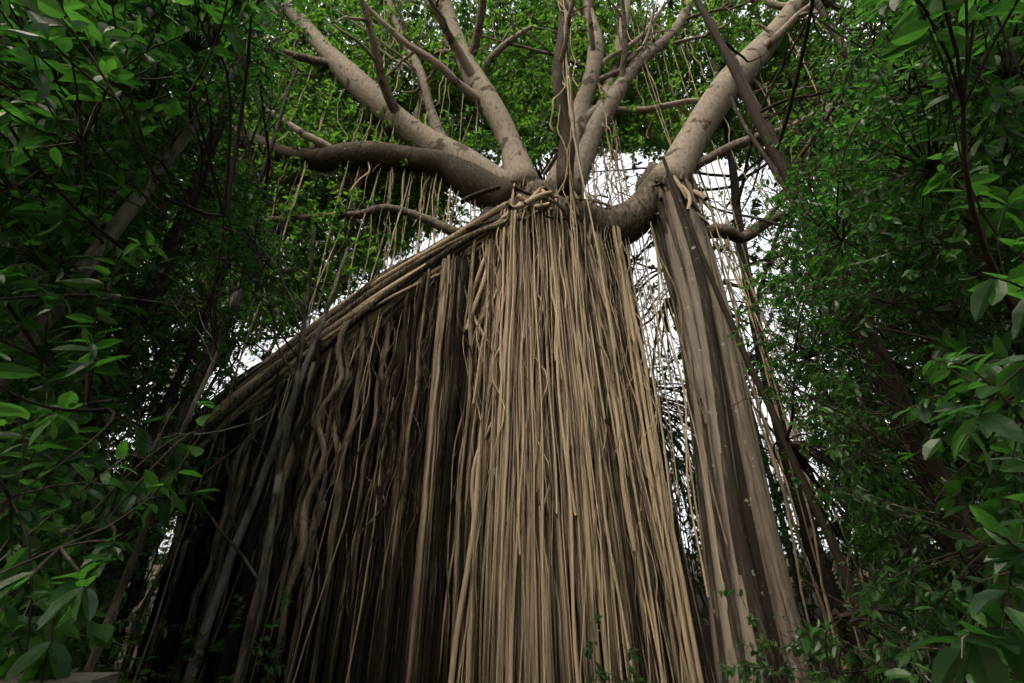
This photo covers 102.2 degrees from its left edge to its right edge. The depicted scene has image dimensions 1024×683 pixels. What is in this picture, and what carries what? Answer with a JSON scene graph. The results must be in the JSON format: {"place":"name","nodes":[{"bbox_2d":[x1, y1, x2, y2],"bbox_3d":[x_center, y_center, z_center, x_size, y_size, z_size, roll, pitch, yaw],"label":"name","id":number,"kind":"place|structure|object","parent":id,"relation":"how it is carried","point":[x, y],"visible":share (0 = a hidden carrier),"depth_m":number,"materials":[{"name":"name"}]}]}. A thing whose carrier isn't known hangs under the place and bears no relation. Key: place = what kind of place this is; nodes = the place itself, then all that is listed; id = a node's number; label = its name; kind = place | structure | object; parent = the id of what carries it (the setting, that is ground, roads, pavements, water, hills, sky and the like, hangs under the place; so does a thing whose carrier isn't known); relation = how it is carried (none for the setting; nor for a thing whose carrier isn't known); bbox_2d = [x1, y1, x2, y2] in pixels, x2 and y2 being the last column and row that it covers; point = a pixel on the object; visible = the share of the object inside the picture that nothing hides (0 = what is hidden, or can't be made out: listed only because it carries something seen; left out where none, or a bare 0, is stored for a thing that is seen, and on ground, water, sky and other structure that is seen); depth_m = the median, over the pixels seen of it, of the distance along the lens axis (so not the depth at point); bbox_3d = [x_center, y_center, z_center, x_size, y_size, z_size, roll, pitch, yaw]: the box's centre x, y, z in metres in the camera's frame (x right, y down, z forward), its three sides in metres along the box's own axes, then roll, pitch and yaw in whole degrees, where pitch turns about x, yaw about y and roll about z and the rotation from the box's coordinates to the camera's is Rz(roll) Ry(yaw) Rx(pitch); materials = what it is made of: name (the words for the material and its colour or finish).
{"place":"outdoors","nodes":[
{"label":"outdoors","id":0,"kind":"place"},
{"bbox_2d":[99,554,961,682],"bbox_3d":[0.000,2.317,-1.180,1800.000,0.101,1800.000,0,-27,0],"label":"ground","id":1,"kind":"structure","parent":0,"point":[707,630],"depth_m":15.31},
{"bbox_2d":[0,672,119,682],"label":"boardwalk rail","id":2,"kind":"object","parent":1,"relation":"on","point":[92,677],"visible":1,"depth_m":1.81,"materials":[{"name":"brown wood"}]},
{"bbox_2d":[0,0,1023,682],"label":"forest","id":3,"kind":"object","parent":1,"relation":"on","point":[990,656],"depth_m":4.07,"materials":[{"name":"green plant"}]},
{"bbox_2d":[80,0,946,682],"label":"aerial roots","id":4,"kind":"object","parent":1,"relation":"on","point":[476,482],"visible":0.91,"depth_m":10.30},
{"bbox_2d":[149,583,911,682],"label":"shrub","id":5,"kind":"object","parent":1,"relation":"on","point":[799,651],"depth_m":6.69,"materials":[{"name":"green plant"}]},
{"bbox_2d":[654,174,812,682],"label":"tree trunk","id":6,"kind":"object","parent":1,"relation":"on","point":[753,564],"depth_m":9.92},
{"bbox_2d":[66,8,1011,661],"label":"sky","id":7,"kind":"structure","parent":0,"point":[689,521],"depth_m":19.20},
{"bbox_2d":[125,0,953,378],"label":"fig","id":8,"kind":"object","parent":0,"point":[513,90],"depth_m":17.40,"materials":[{"name":"plant"}]},
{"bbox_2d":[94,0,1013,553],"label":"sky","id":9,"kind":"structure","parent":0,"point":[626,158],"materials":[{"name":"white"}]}
]}

